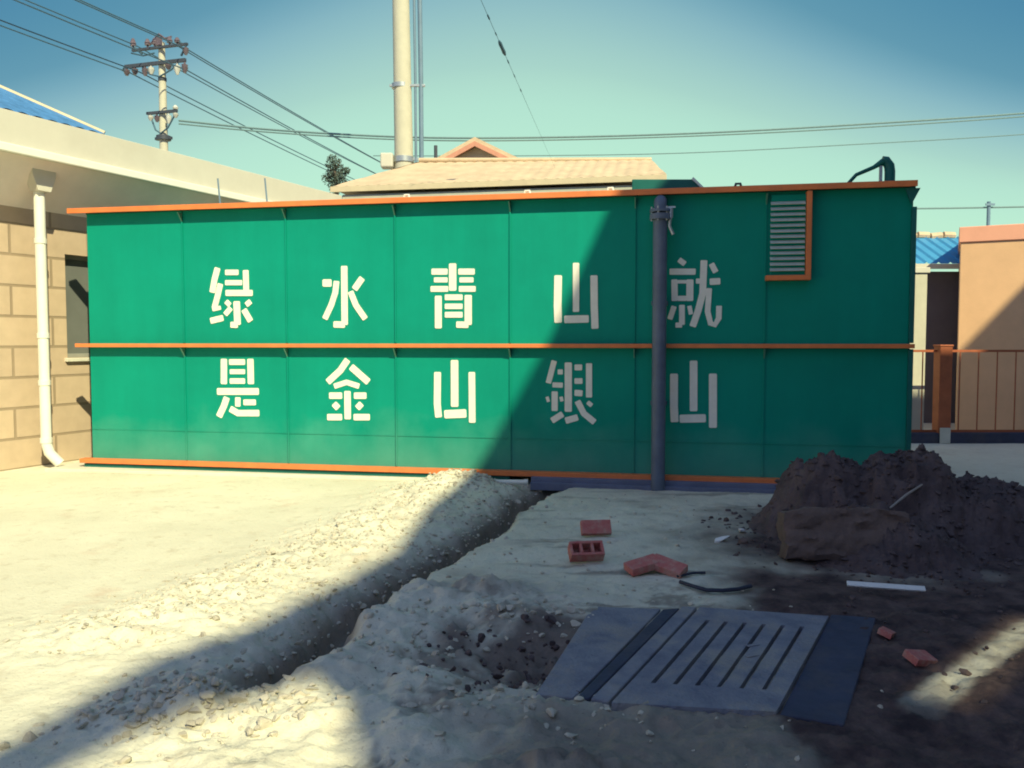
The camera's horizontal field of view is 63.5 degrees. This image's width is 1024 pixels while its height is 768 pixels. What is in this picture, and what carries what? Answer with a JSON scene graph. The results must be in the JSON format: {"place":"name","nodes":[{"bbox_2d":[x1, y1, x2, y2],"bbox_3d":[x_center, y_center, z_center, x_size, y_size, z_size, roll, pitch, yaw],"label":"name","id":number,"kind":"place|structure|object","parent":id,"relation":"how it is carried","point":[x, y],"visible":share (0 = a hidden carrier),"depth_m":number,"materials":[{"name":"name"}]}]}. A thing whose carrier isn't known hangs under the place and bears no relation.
{"place":"outdoors","nodes":[
{"label":"outdoors","id":0,"kind":"place"},
{"bbox_2d":[0,423,1023,767],"bbox_3d":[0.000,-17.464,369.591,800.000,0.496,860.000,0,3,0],"label":"ground","id":1,"kind":"structure","parent":0,"point":[82,543],"depth_m":4.54,"materials":[{"name":"beige concrete"}]},
{"bbox_2d":[121,33,188,150],"bbox_3d":[-9.612,-4.540,22.623,2.167,9.835,0.406,1,3,17],"label":"utility pole","id":2,"kind":"object","parent":1,"relation":"on","point":[163,137],"visible":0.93,"depth_m":22.32,"materials":[{"name":"concrete"}]},
{"bbox_2d":[0,25,349,180],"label":"power cable","id":3,"kind":"object","parent":2,"relation":"attached to","point":[150,83],"visible":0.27,"depth_m":22.98,"materials":[{"name":"black rubber"}]},
{"bbox_2d":[0,19,354,179],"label":"power cable","id":4,"kind":"object","parent":2,"relation":"attached to","point":[153,79],"visible":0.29,"depth_m":22.59,"materials":[{"name":"black rubber"}]},
{"bbox_2d":[14,0,376,173],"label":"power cable","id":5,"kind":"object","parent":2,"relation":"attached to","point":[178,67],"visible":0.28,"depth_m":21.29,"materials":[{"name":"black rubber"}]},
{"bbox_2d":[25,0,374,173],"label":"power cable","id":6,"kind":"object","parent":2,"relation":"attached to","point":[181,71],"visible":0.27,"depth_m":24.70,"materials":[{"name":"black rubber"}]},
{"bbox_2d":[75,0,379,161],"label":"power cable","id":7,"kind":"object","parent":2,"relation":"attached to","point":[215,66],"visible":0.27,"depth_m":22.99,"materials":[{"name":"black rubber"}]},
{"bbox_2d":[79,0,378,161],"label":"power cable","id":8,"kind":"object","parent":2,"relation":"attached to","point":[214,68],"visible":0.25,"depth_m":24.64,"materials":[{"name":"black rubber"}]},
{"bbox_2d":[179,112,1023,138],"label":"power cable","id":9,"kind":"object","parent":2,"relation":"attached to","point":[297,131],"visible":0.97,"depth_m":24.50,"materials":[{"name":"black rubber"}]},
{"bbox_2d":[179,116,1023,140],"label":"power cable","id":10,"kind":"object","parent":2,"relation":"attached to","point":[602,138],"visible":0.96,"depth_m":24.56,"materials":[{"name":"black rubber"}]},
{"bbox_2d":[0,85,341,470],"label":"block house","id":11,"kind":"structure","parent":1,"relation":"on","point":[55,164],"depth_m":10.24,"materials":[{"name":"beige brick"}]},
{"bbox_2d":[65,255,89,361],"bbox_3d":[-5.414,-1.008,11.276,0.210,1.370,1.617,1,3,25],"label":"window","id":12,"kind":"structure","parent":11,"relation":"in","point":[76,267],"depth_m":10.83,"materials":[{"name":"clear glass"}]},
{"bbox_2d":[45,462,424,480],"bbox_3d":[-2.988,1.079,10.836,4.785,0.228,2.800,1,3,11],"label":"concrete pad","id":13,"kind":"object","parent":1,"relation":"on","point":[76,467],"visible":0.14,"depth_m":9.61,"materials":[{"name":"beige concrete"}]},
{"bbox_2d":[321,154,350,194],"bbox_3d":[-6.329,-4.130,29.808,0.916,8.278,0.890,3,4,42],"label":"tree","id":14,"kind":"object","parent":1,"relation":"on","point":[334,173],"visible":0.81,"depth_m":29.58,"materials":[{"name":"green plant"}]},
{"bbox_2d":[380,0,424,183],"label":"tall pole","id":15,"kind":"object","parent":1,"relation":"on","point":[401,85],"visible":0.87,"depth_m":18.54,"materials":[{"name":"metal"}]},
{"bbox_2d":[0,468,883,765],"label":"rubble","id":16,"kind":"object","parent":1,"relation":"on","point":[240,696],"visible":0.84,"depth_m":4.18,"materials":[{"name":"stone"}]},
{"bbox_2d":[434,137,517,157],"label":"gable house","id":17,"kind":"structure","parent":1,"relation":"on","point":[474,147],"depth_m":23.71,"materials":[{"name":"orange tile"}]},
{"bbox_2d":[67,156,919,493],"bbox_3d":[-0.445,-0.684,10.119,9.505,3.523,2.528,1,3,11],"label":"treatment unit","id":18,"kind":"object","parent":1,"relation":"on","point":[693,334],"visible":0.95,"depth_m":9.05,"materials":[{"name":"green metal"}]},
{"bbox_2d":[330,157,666,198],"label":"building","id":19,"kind":"structure","parent":1,"relation":"on","point":[447,176],"depth_m":16.28,"materials":[{"name":"beige tile"}]},
{"bbox_2d":[481,1,553,164],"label":"stay wire","id":20,"kind":"object","parent":19,"relation":"on","point":[502,47],"visible":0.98,"depth_m":14.18,"materials":[{"name":"black metal"}]},
{"bbox_2d":[494,479,527,484],"bbox_3d":[-0.107,1.044,8.845,0.566,0.070,0.064,1,3,11],"label":"plastic pipe","id":21,"kind":"object","parent":1,"relation":"on","point":[522,482],"visible":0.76,"depth_m":8.80,"materials":[{"name":"white plastic"}]},
{"bbox_2d":[567,540,604,561],"bbox_3d":[0.519,1.171,5.792,0.240,0.090,0.115,0,45,-8],"label":"hollow brick","id":22,"kind":"object","parent":1,"relation":"on","point":[582,551],"visible":1,"depth_m":5.77,"materials":[{"name":"red brick"}]},
{"bbox_2d":[580,519,611,535],"bbox_3d":[0.667,1.143,6.580,0.240,0.115,0.053,0,-29,-6],"label":"brick","id":23,"kind":"object","parent":1,"relation":"on","point":[594,527],"visible":1,"depth_m":6.55,"materials":[{"name":"red brick"}]},
{"bbox_2d":[623,554,662,576],"bbox_3d":[0.873,1.204,5.502,0.240,0.053,0.115,-11,19,-23],"label":"brick","id":24,"kind":"object","parent":1,"relation":"on","point":[639,566],"visible":0.88,"depth_m":5.46,"materials":[{"name":"red brick"}]},
{"bbox_2d":[651,553,687,578],"bbox_3d":[1.032,1.208,5.475,0.240,0.053,0.115,15,31,37],"label":"brick","id":25,"kind":"object","parent":1,"relation":"on","point":[670,567],"visible":0.83,"depth_m":5.44,"materials":[{"name":"red brick"}]},
{"bbox_2d":[677,571,705,577],"bbox_3d":[1.173,1.247,5.424,0.228,0.023,0.032,-1,3,-26],"label":"twig","id":26,"kind":"object","parent":1,"relation":"on","point":[691,573],"visible":1,"depth_m":5.43,"materials":[{"name":"brown wood"}]},
{"bbox_2d":[374,444,1023,749],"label":"clods","id":27,"kind":"object","parent":1,"relation":"on","point":[551,619],"visible":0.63,"depth_m":5.81,"materials":[{"name":"brown soil"}]},
{"bbox_2d":[536,606,874,726],"bbox_3d":[1.064,1.371,4.113,1.555,0.117,1.536,1,3,17],"label":"drain cover","id":28,"kind":"object","parent":1,"relation":"on","point":[664,658],"visible":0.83,"depth_m":3.96,"materials":[{"name":"grey concrete"}]},
{"bbox_2d":[679,580,752,592],"bbox_3d":[1.268,1.264,5.141,0.453,0.028,0.162,1,3,11],"label":"hose piece","id":29,"kind":"object","parent":1,"relation":"on","point":[723,590],"visible":1,"depth_m":5.10,"materials":[{"name":"black rubber"}]},
{"bbox_2d":[714,535,728,542],"bbox_3d":[1.629,1.211,6.431,0.129,0.056,0.056,-1,3,-27],"label":"plaster lump","id":30,"kind":"object","parent":1,"relation":"on","point":[719,539],"visible":0.99,"depth_m":6.41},
{"bbox_2d":[738,537,747,543],"bbox_3d":[1.779,1.214,6.376,0.057,0.065,0.073,-1,3,-15],"label":"dark stone","id":31,"kind":"object","parent":1,"relation":"on","point":[743,540],"visible":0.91,"depth_m":6.35,"materials":[{"name":"stone"}]},
{"bbox_2d":[776,507,909,561],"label":"earth block","id":32,"kind":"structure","parent":1,"relation":"on","point":[814,534],"depth_m":5.77,"materials":[{"name":"brown soil"}]},
{"bbox_2d":[748,443,1023,580],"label":"earth mound","id":33,"kind":"object","parent":1,"relation":"on","point":[981,537],"visible":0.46,"depth_m":6.21,"materials":[{"name":"brown soil"}]},
{"bbox_2d":[889,484,922,508],"bbox_3d":[2.947,0.837,6.176,0.445,0.148,0.019,-2,4,-35],"label":"stick","id":34,"kind":"object","parent":33,"relation":"on","point":[904,496],"visible":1,"depth_m":6.16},
{"bbox_2d":[847,581,925,591],"bbox_3d":[2.283,1.235,5.050,0.448,0.012,0.036,2,38,11],"label":"white batten","id":35,"kind":"object","parent":1,"relation":"on","point":[886,586],"visible":1,"depth_m":5.04,"materials":[{"name":"paint"}]},
{"bbox_2d":[877,626,895,638],"bbox_3d":[1.984,1.318,4.380,0.069,0.032,0.115,23,4,35],"label":"brick fragment","id":36,"kind":"object","parent":1,"relation":"on","point":[886,632],"visible":0.92,"depth_m":4.34,"materials":[{"name":"red brick"}]},
{"bbox_2d":[910,267,929,429],"bbox_3d":[6.447,-0.450,13.345,0.366,2.823,0.360,0,3,0],"label":"gate post","id":37,"kind":"object","parent":1,"relation":"on","point":[920,307],"visible":0.33,"depth_m":13.18,"materials":[{"name":"concrete"}]},
{"bbox_2d":[902,649,937,666],"bbox_3d":[1.990,1.336,4.030,0.144,0.040,0.086,11,15,-26],"label":"brick fragment","id":38,"kind":"object","parent":1,"relation":"on","point":[921,658],"visible":0.99,"depth_m":4.00,"materials":[{"name":"red brick"}]},
{"bbox_2d":[916,232,959,422],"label":"blue roof shed","id":39,"kind":"structure","parent":1,"relation":"on","point":[934,249],"depth_m":15.59,"materials":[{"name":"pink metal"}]},
{"bbox_2d":[911,345,1023,443],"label":"railing fence","id":40,"kind":"object","parent":1,"relation":"on","point":[941,432],"visible":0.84,"depth_m":12.56,"materials":[{"name":"orange-brown painted metal"},{"name":"pale concrete"}]},
{"bbox_2d":[955,224,1023,429],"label":"apricot house","id":41,"kind":"structure","parent":1,"relation":"on","point":[991,294],"depth_m":13.74,"materials":[{"name":"orange paint"}]},
{"bbox_2d":[985,201,994,225],"bbox_3d":[22.848,-4.625,39.787,0.440,8.235,0.225,0,3,0],"label":"pole","id":42,"kind":"object","parent":1,"relation":"on","point":[988,204],"visible":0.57,"depth_m":39.56,"materials":[{"name":"grey metal"}]},
{"bbox_2d":[917,206,1023,208],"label":"power cable","id":43,"kind":"object","parent":42,"relation":"attached to","point":[972,207],"visible":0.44,"depth_m":39.59,"materials":[{"name":"black rubber"}]},
{"bbox_2d":[0,0,1023,271],"label":"sky","id":44,"kind":"structure","parent":0,"point":[579,67],"materials":[{"name":"blue"}]},
{"bbox_2d":[373,134,1023,155],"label":"power cable","id":45,"kind":"object","parent":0,"point":[754,149],"visible":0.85,"depth_m":28.63,"materials":[{"name":"black rubber"}]}
]}

